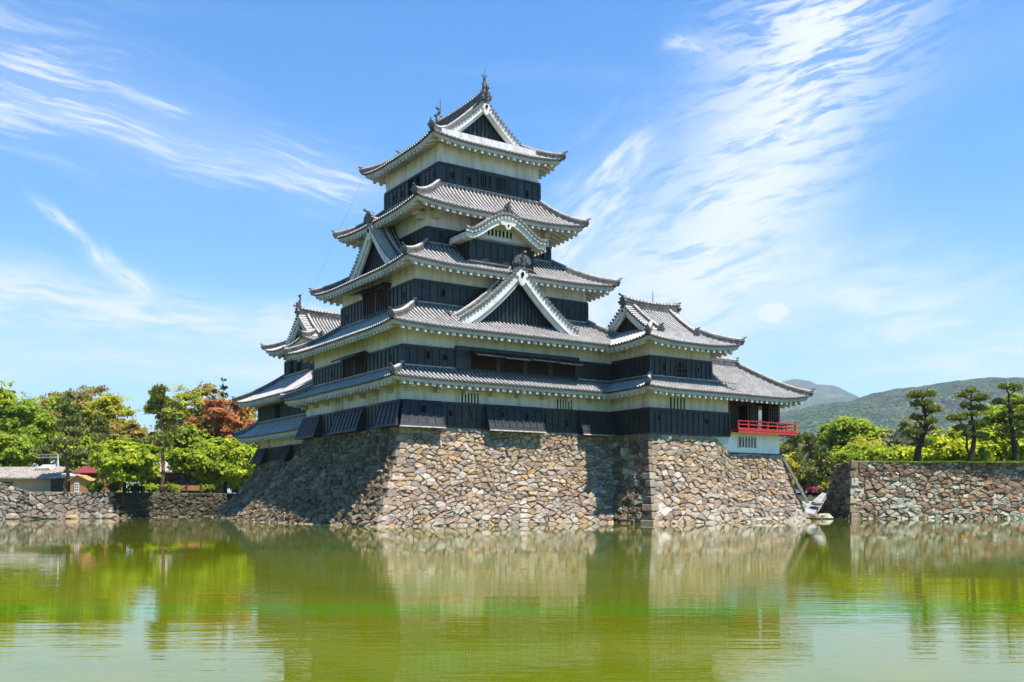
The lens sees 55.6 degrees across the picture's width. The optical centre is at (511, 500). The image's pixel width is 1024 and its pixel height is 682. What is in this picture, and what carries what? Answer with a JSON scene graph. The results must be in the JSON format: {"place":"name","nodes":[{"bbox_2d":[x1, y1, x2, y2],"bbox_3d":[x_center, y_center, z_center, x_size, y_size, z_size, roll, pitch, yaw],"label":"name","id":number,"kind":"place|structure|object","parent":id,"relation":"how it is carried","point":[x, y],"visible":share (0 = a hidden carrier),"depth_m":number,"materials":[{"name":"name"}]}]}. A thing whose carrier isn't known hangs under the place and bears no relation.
{"place":"outdoors","nodes":[
{"label":"outdoors","id":0,"kind":"place"},
{"bbox_2d":[0,464,73,491],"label":"house","id":1,"kind":"structure","parent":0,"point":[32,479],"depth_m":95.90,"materials":[{"name":"white"}]},
{"bbox_2d":[0,516,1023,681],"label":"water","id":2,"kind":"structure","parent":0,"point":[184,599],"depth_m":14.45,"materials":[{"name":"green liquid"}]},
{"bbox_2d":[5,513,18,518],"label":"boulder","id":3,"kind":"object","parent":2,"relation":"in","point":[11,516],"visible":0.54,"depth_m":77.99,"materials":[{"name":"stone"}]},
{"bbox_2d":[19,512,30,518],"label":"boulder","id":4,"kind":"object","parent":2,"relation":"in","point":[24,515],"visible":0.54,"depth_m":78.32,"materials":[{"name":"stone"}]},
{"bbox_2d":[31,515,45,518],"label":"boulder","id":5,"kind":"object","parent":2,"relation":"in","point":[37,517],"visible":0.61,"depth_m":78.72,"materials":[{"name":"stone"}]},
{"bbox_2d":[45,515,55,518],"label":"boulder","id":6,"kind":"object","parent":2,"relation":"in","point":[51,517],"visible":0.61,"depth_m":79.27,"materials":[{"name":"stone"}]},
{"bbox_2d":[64,515,78,518],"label":"boulder","id":7,"kind":"object","parent":2,"relation":"in","point":[71,517],"visible":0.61,"depth_m":80.00,"materials":[{"name":"stone"}]},
{"bbox_2d":[82,512,89,518],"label":"boulder","id":8,"kind":"object","parent":2,"relation":"in","point":[86,515],"visible":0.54,"depth_m":80.50,"materials":[{"name":"stone"}]},
{"bbox_2d":[92,511,102,518],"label":"boulder","id":9,"kind":"object","parent":2,"relation":"in","point":[97,515],"visible":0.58,"depth_m":80.93,"materials":[{"name":"stone"}]},
{"bbox_2d":[103,513,118,518],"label":"boulder","id":10,"kind":"object","parent":2,"relation":"in","point":[109,515],"visible":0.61,"depth_m":81.43,"materials":[{"name":"stone"}]},
{"bbox_2d":[0,482,233,518],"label":"moat wall","id":11,"kind":"structure","parent":2,"relation":"in","point":[18,501],"depth_m":82.94,"materials":[{"name":"stone"}]},
{"bbox_2d":[211,461,289,518],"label":"stone base","id":12,"kind":"object","parent":2,"relation":"in","point":[260,478],"visible":0.33,"depth_m":83.00,"materials":[{"name":"grey stone"}]},
{"bbox_2d":[231,294,339,463],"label":"keep","id":13,"kind":"structure","parent":12,"relation":"on","point":[272,431],"depth_m":82.27,"materials":[{"name":"grey tile"}]},
{"bbox_2d":[230,426,614,526],"bbox_3d":[-6.006,-1.389,69.251,21.987,6.351,21.781,0,0,-35],"label":"stone base","id":14,"kind":"object","parent":2,"relation":"in","point":[401,476],"visible":0.97,"depth_m":61.86,"materials":[{"name":"beige stone"}]},
{"bbox_2d":[278,75,624,439],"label":"castle keep","id":15,"kind":"structure","parent":14,"relation":"on","point":[460,295],"depth_m":64.35,"materials":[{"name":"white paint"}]},
{"bbox_2d":[331,350,368,378],"bbox_3d":[-10.805,-8.935,64.501,0.960,1.670,4.060,0,0,-33],"label":"window","id":16,"kind":"structure","parent":15,"relation":"in","point":[354,364],"depth_m":64.57,"materials":[{"name":"black wood"}]},
{"bbox_2d":[349,282,391,319],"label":"window","id":17,"kind":"structure","parent":15,"relation":"in","point":[377,297],"depth_m":65.95,"materials":[{"name":"black wood"}]},
{"bbox_2d":[611,433,810,523],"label":"stone base","id":18,"kind":"object","parent":2,"relation":"in","point":[670,479],"visible":0.95,"depth_m":66.07,"materials":[{"name":"beige stone"}]},
{"bbox_2d":[598,293,749,443],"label":"corner turret","id":19,"kind":"object","parent":18,"relation":"on","point":[663,381],"visible":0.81,"depth_m":66.43,"materials":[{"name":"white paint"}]},
{"bbox_2d":[710,357,815,455],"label":"moon viewing pavilion","id":20,"kind":"structure","parent":18,"relation":"on","point":[770,397],"depth_m":70.55,"materials":[{"name":"grey tile"}]},
{"bbox_2d":[781,455,808,502],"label":"sloping rail","id":21,"kind":"object","parent":18,"relation":"attached to","point":[795,480],"visible":1,"depth_m":71.03,"materials":[{"name":"grey stone"}]},
{"bbox_2d":[808,514,821,518],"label":"boulder","id":22,"kind":"object","parent":2,"relation":"in","point":[815,516],"visible":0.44,"depth_m":78.38,"materials":[{"name":"stone"}]},
{"bbox_2d":[818,513,832,518],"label":"boulder","id":23,"kind":"object","parent":2,"relation":"in","point":[826,516],"visible":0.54,"depth_m":78.92,"materials":[{"name":"stone"}]},
{"bbox_2d":[817,461,1023,518],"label":"moat wall","id":24,"kind":"structure","parent":2,"relation":"in","point":[903,490],"depth_m":80.87,"materials":[{"name":"stone"}]},
{"bbox_2d":[0,0,1023,508],"label":"sky","id":25,"kind":"structure","parent":0,"point":[836,187],"materials":[{"name":"blue"}]},
{"bbox_2d":[234,493,820,499],"bbox_3d":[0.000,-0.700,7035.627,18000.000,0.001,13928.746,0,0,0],"label":"ground","id":26,"kind":"structure","parent":0,"point":[810,497],"depth_m":167.01,"materials":[{"name":"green plant"}]},
{"bbox_2d":[0,380,32,430],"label":"leafy tree","id":27,"kind":"object","parent":26,"relation":"on","point":[7,398],"visible":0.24,"depth_m":111.54,"materials":[{"name":"green plant"}]},
{"bbox_2d":[0,430,40,466],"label":"leafy tree","id":28,"kind":"object","parent":26,"relation":"on","point":[21,455],"visible":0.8,"depth_m":103.07,"materials":[{"name":"green plant"}]},
{"bbox_2d":[0,404,62,466],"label":"leafy tree","id":29,"kind":"object","parent":26,"relation":"on","point":[36,429],"visible":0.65,"depth_m":108.77,"materials":[{"name":"green plant"}]},
{"bbox_2d":[35,453,60,466],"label":"gantry","id":30,"kind":"object","parent":26,"relation":"on","point":[57,456],"visible":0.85,"depth_m":104.94,"materials":[{"name":"white metal"}]},
{"bbox_2d":[17,394,82,466],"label":"leafy tree","id":31,"kind":"object","parent":26,"relation":"on","point":[53,404],"visible":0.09,"depth_m":122.67,"materials":[{"name":"green plant"}]},
{"bbox_2d":[30,396,89,491],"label":"pine tree","id":32,"kind":"object","parent":26,"relation":"on","point":[73,416],"visible":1,"depth_m":93.03,"materials":[{"name":"green plant"}]},
{"bbox_2d":[47,473,81,491],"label":"shed","id":33,"kind":"structure","parent":26,"relation":"on","point":[57,484],"depth_m":95.40,"materials":[{"name":"grey wood"}]},
{"bbox_2d":[49,433,103,470],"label":"leafy tree","id":34,"kind":"object","parent":26,"relation":"on","point":[77,462],"visible":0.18,"depth_m":108.59,"materials":[{"name":"green plant"}]},
{"bbox_2d":[68,475,95,491],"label":"booth","id":35,"kind":"object","parent":26,"relation":"on","point":[78,483],"visible":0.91,"depth_m":90.00,"materials":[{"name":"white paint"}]},
{"bbox_2d":[34,382,136,445],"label":"leafy tree","id":36,"kind":"object","parent":26,"relation":"on","point":[82,398],"visible":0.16,"depth_m":125.65,"materials":[{"name":"green plant"}]},
{"bbox_2d":[72,466,107,478],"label":"hut","id":37,"kind":"object","parent":26,"relation":"on","point":[88,471],"visible":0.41,"depth_m":97.00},
{"bbox_2d":[69,411,114,479],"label":"pine tree","id":38,"kind":"object","parent":26,"relation":"on","point":[104,428],"visible":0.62,"depth_m":93.76,"materials":[{"name":"green plant"}]},
{"bbox_2d":[85,479,104,491],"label":"shrub","id":39,"kind":"object","parent":26,"relation":"on","point":[93,486],"visible":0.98,"depth_m":83.42,"materials":[{"name":"green plant"}]},
{"bbox_2d":[94,478,121,491],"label":"board fence","id":40,"kind":"object","parent":26,"relation":"on","point":[106,490],"visible":0.12,"depth_m":92.00,"materials":[{"name":"brown wood"}]},
{"bbox_2d":[103,481,121,491],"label":"shrub","id":41,"kind":"object","parent":26,"relation":"on","point":[113,486],"visible":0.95,"depth_m":84.88,"materials":[{"name":"green plant"}]},
{"bbox_2d":[76,392,151,445],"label":"leafy tree","id":42,"kind":"object","parent":26,"relation":"on","point":[103,403],"visible":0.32,"depth_m":120.64,"materials":[{"name":"green plant"}]},
{"bbox_2d":[86,435,163,491],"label":"leafy tree","id":43,"kind":"object","parent":26,"relation":"on","point":[121,461],"visible":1,"depth_m":83.54,"materials":[{"name":"green plant"}]},
{"bbox_2d":[107,419,147,443],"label":"leafy tree","id":44,"kind":"object","parent":26,"relation":"on","point":[137,430],"visible":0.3,"depth_m":117.35,"materials":[{"name":"green plant"}]},
{"bbox_2d":[126,483,149,491],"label":"shrub","id":45,"kind":"object","parent":26,"relation":"on","point":[135,487],"visible":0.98,"depth_m":87.19,"materials":[{"name":"green plant"}]},
{"bbox_2d":[139,455,160,485],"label":"leafy tree","id":46,"kind":"object","parent":26,"relation":"on","point":[154,481],"visible":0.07,"depth_m":110.42,"materials":[{"name":"green plant"}]},
{"bbox_2d":[138,424,164,491],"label":"leafy tree","id":47,"kind":"object","parent":26,"relation":"on","point":[152,433],"visible":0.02,"depth_m":125.84,"materials":[{"name":"green plant"}]},
{"bbox_2d":[142,480,167,492],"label":"shrub","id":48,"kind":"object","parent":26,"relation":"on","point":[152,488],"visible":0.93,"depth_m":89.20,"materials":[{"name":"green plant"}]},
{"bbox_2d":[140,383,188,492],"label":"pine tree","id":49,"kind":"object","parent":26,"relation":"on","point":[168,430],"visible":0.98,"depth_m":91.37,"materials":[{"name":"green plant"}]},
{"bbox_2d":[143,483,202,492],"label":"rail fence","id":50,"kind":"object","parent":26,"relation":"on","point":[187,488],"visible":0.47,"depth_m":92.00,"materials":[{"name":"brown wood"}]},
{"bbox_2d":[163,481,184,492],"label":"shrub","id":51,"kind":"object","parent":26,"relation":"on","point":[171,488],"visible":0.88,"depth_m":91.03,"materials":[{"name":"green plant"}]},
{"bbox_2d":[152,384,211,446],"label":"leafy tree","id":52,"kind":"object","parent":26,"relation":"on","point":[183,412],"visible":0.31,"depth_m":122.79,"materials":[{"name":"green plant"}]},
{"bbox_2d":[154,422,214,492],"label":"leafy tree","id":53,"kind":"object","parent":26,"relation":"on","point":[194,436],"visible":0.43,"depth_m":102.82,"materials":[{"name":"green plant"}]},
{"bbox_2d":[160,445,214,492],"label":"leafy tree","id":54,"kind":"object","parent":26,"relation":"on","point":[182,462],"visible":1,"depth_m":93.95,"materials":[{"name":"green plant"}]},
{"bbox_2d":[158,453,221,492],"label":"tiled house","id":55,"kind":"structure","parent":26,"relation":"on","point":[174,478],"depth_m":108.55,"materials":[{"name":"white"}]},
{"bbox_2d":[168,475,196,484],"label":"window","id":56,"kind":"structure","parent":55,"relation":"in","point":[176,479],"depth_m":108.55,"materials":[{"name":"black glass"}]},
{"bbox_2d":[194,482,217,492],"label":"shrub","id":57,"kind":"object","parent":26,"relation":"on","point":[210,488],"visible":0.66,"depth_m":95.06,"materials":[{"name":"green plant"}]},
{"bbox_2d":[188,381,227,427],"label":"leafy tree","id":58,"kind":"object","parent":26,"relation":"on","point":[207,390],"visible":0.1,"depth_m":129.62,"materials":[{"name":"green plant"}]},
{"bbox_2d":[190,475,236,492],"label":"leafy tree","id":59,"kind":"object","parent":26,"relation":"on","point":[206,482],"visible":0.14,"depth_m":107.09,"materials":[{"name":"green plant"}]},
{"bbox_2d":[183,398,255,492],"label":"leafy tree","id":60,"kind":"object","parent":26,"relation":"on","point":[221,418],"visible":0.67,"depth_m":106.70,"materials":[{"name":"red plant"}]},
{"bbox_2d":[218,378,228,431],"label":"fir tree","id":61,"kind":"object","parent":26,"relation":"on","point":[223,388],"visible":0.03,"depth_m":131.85,"materials":[{"name":"green plant"}]},
{"bbox_2d":[194,436,256,492],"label":"leafy tree","id":62,"kind":"object","parent":26,"relation":"on","point":[228,466],"visible":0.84,"depth_m":96.41,"materials":[{"name":"green plant"}]},
{"bbox_2d":[227,468,253,492],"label":"leafy tree","id":63,"kind":"object","parent":26,"relation":"on","point":[233,490],"visible":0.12,"depth_m":110.95,"materials":[{"name":"green plant"}]},
{"bbox_2d":[227,390,257,430],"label":"leafy tree","id":64,"kind":"object","parent":26,"relation":"on","point":[253,413],"visible":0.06,"depth_m":127.38,"materials":[{"name":"green plant"}]},
{"bbox_2d":[230,429,258,470],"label":"leafy tree","id":65,"kind":"object","parent":26,"relation":"on","point":[253,445],"visible":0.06,"depth_m":110.57,"materials":[{"name":"green plant"}]},
{"bbox_2d":[782,452,800,484],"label":"leafy tree","id":66,"kind":"object","parent":26,"relation":"on","point":[793,467],"visible":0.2,"depth_m":103.40,"materials":[{"name":"green plant"}]},
{"bbox_2d":[779,439,808,476],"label":"leafy tree","id":67,"kind":"object","parent":26,"relation":"on","point":[797,444],"visible":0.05,"depth_m":111.62,"materials":[{"name":"green plant"}]},
{"bbox_2d":[779,429,809,492],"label":"pine tree","id":68,"kind":"object","parent":26,"relation":"on","point":[789,445],"visible":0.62,"depth_m":105.64,"materials":[{"name":"green plant"}]},
{"bbox_2d":[793,456,816,491],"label":"leafy tree","id":69,"kind":"object","parent":26,"relation":"on","point":[802,479],"visible":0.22,"depth_m":118.75,"materials":[{"name":"green plant"}]},
{"bbox_2d":[800,431,820,492],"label":"pine tree","id":70,"kind":"object","parent":26,"relation":"on","point":[809,449],"visible":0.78,"depth_m":107.66,"materials":[{"name":"green plant"}]},
{"bbox_2d":[803,487,819,496],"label":"azalea","id":71,"kind":"object","parent":26,"relation":"on","point":[811,489],"visible":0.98,"depth_m":96.97,"materials":[{"name":"pink plant"}]},
{"bbox_2d":[805,443,834,494],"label":"pine tree","id":72,"kind":"object","parent":26,"relation":"on","point":[818,473],"visible":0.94,"depth_m":103.64,"materials":[{"name":"green plant"}]},
{"bbox_2d":[806,451,835,484],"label":"leafy tree","id":73,"kind":"object","parent":26,"relation":"on","point":[827,474],"visible":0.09,"depth_m":107.66,"materials":[{"name":"green plant"}]},
{"bbox_2d":[816,482,828,492],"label":"flowering shrub","id":74,"kind":"object","parent":26,"relation":"on","point":[824,487],"visible":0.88,"depth_m":94.89,"materials":[{"name":"green plant"}]},
{"bbox_2d":[810,414,884,452],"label":"leafy tree","id":75,"kind":"object","parent":26,"relation":"on","point":[841,432],"visible":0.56,"depth_m":116.50,"materials":[{"name":"green plant"}]},
{"bbox_2d":[847,435,886,448],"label":"leafy tree","id":76,"kind":"object","parent":26,"relation":"on","point":[877,443],"visible":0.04,"depth_m":111.31,"materials":[{"name":"green plant"}]},
{"bbox_2d":[879,427,900,447],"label":"leafy tree","id":77,"kind":"object","parent":26,"relation":"on","point":[888,433],"visible":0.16,"depth_m":207.55,"materials":[{"name":"green plant"}]},
{"bbox_2d":[882,414,945,446],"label":"leafy tree","id":78,"kind":"object","parent":26,"relation":"on","point":[901,440],"visible":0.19,"depth_m":198.05,"materials":[{"name":"green plant"}]},
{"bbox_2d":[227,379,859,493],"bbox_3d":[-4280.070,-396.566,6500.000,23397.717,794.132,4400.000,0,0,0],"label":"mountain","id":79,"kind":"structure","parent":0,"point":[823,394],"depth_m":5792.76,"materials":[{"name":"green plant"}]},
{"bbox_2d":[758,377,1023,500],"bbox_3d":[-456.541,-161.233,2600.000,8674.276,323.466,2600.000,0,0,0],"label":"hill","id":80,"kind":"structure","parent":0,"point":[885,408],"depth_m":2190.81,"materials":[{"name":"green plant"}]},
{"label":"bank","id":81,"kind":"structure","parent":0,"visible":0},
{"bbox_2d":[805,493,825,514],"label":"stone slab","id":82,"kind":"structure","parent":81,"relation":"on","point":[810,509],"depth_m":80.26,"materials":[{"name":"stone"}]},
{"bbox_2d":[811,500,822,505],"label":"boulder","id":83,"kind":"object","parent":82,"relation":"on","point":[816,503],"visible":1,"depth_m":79.52,"materials":[{"name":"stone"}]},
{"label":"lawn","id":84,"kind":"structure","parent":0,"visible":0},
{"bbox_2d":[829,438,888,464],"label":"leafy tree","id":85,"kind":"object","parent":84,"relation":"on","point":[857,452],"visible":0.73,"depth_m":98.73,"materials":[{"name":"green plant"}]},
{"bbox_2d":[873,449,900,460],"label":"lime shrub","id":86,"kind":"object","parent":84,"relation":"on","point":[882,457],"visible":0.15,"depth_m":95.92,"materials":[{"name":"green plant"}]},
{"bbox_2d":[873,443,908,452],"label":"leafy tree","id":87,"kind":"object","parent":84,"relation":"on","point":[889,448],"visible":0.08,"depth_m":101.27,"materials":[{"name":"green plant"}]},
{"bbox_2d":[888,446,915,460],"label":"lime shrub","id":88,"kind":"object","parent":84,"relation":"on","point":[899,455],"visible":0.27,"depth_m":92.53,"materials":[{"name":"green plant"}]},
{"bbox_2d":[903,389,945,460],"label":"pine tree","id":89,"kind":"object","parent":84,"relation":"on","point":[921,441],"visible":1,"depth_m":84.76,"materials":[{"name":"green plant"}]},
{"bbox_2d":[904,446,946,460],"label":"lime shrub","id":90,"kind":"object","parent":84,"relation":"on","point":[927,454],"visible":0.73,"depth_m":88.28,"materials":[{"name":"green plant"}]},
{"bbox_2d":[860,460,1023,463],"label":"grass","id":91,"kind":"structure","parent":84,"relation":"on","point":[980,462],"depth_m":80.97,"materials":[{"name":"green plant"}]},
{"bbox_2d":[925,431,961,460],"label":"lime shrub","id":92,"kind":"object","parent":84,"relation":"on","point":[943,445],"visible":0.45,"depth_m":89.82,"materials":[{"name":"green plant"}]},
{"bbox_2d":[931,427,965,460],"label":"lime shrub","id":93,"kind":"object","parent":84,"relation":"on","point":[953,434],"visible":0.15,"depth_m":94.45,"materials":[{"name":"green plant"}]},
{"bbox_2d":[944,387,991,461],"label":"pine tree","id":94,"kind":"object","parent":84,"relation":"on","point":[974,410],"visible":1,"depth_m":85.87,"materials":[{"name":"green plant"}]},
{"bbox_2d":[944,438,991,460],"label":"lime shrub","id":95,"kind":"object","parent":84,"relation":"on","point":[956,446],"visible":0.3,"depth_m":89.61,"materials":[{"name":"green plant"}]},
{"bbox_2d":[954,444,999,461],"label":"lime shrub","id":96,"kind":"object","parent":84,"relation":"on","point":[981,452],"visible":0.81,"depth_m":87.81,"materials":[{"name":"green plant"}]},
{"bbox_2d":[969,428,1001,460],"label":"lime shrub","id":97,"kind":"object","parent":84,"relation":"on","point":[992,439],"visible":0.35,"depth_m":92.07,"materials":[{"name":"green plant"}]},
{"bbox_2d":[964,414,1007,440],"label":"leafy tree","id":98,"kind":"object","parent":84,"relation":"on","point":[993,420],"visible":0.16,"depth_m":104.88,"materials":[{"name":"green plant"}]},
{"bbox_2d":[983,423,1014,460],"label":"lime shrub","id":99,"kind":"object","parent":84,"relation":"on","point":[999,442],"visible":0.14,"depth_m":93.20,"materials":[{"name":"green plant"}]},
{"bbox_2d":[976,393,1023,431],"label":"leafy tree","id":100,"kind":"object","parent":84,"relation":"on","point":[993,410],"visible":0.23,"depth_m":103.57,"materials":[{"name":"green plant"}]},
{"bbox_2d":[989,381,1023,460],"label":"pine tree","id":101,"kind":"object","parent":84,"relation":"on","point":[1012,435],"visible":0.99,"depth_m":85.78,"materials":[{"name":"green plant"}]},
{"bbox_2d":[996,438,1023,460],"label":"lime shrub","id":102,"kind":"object","parent":84,"relation":"on","point":[1004,445],"visible":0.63,"depth_m":90.41,"materials":[{"name":"green plant"}]}
]}

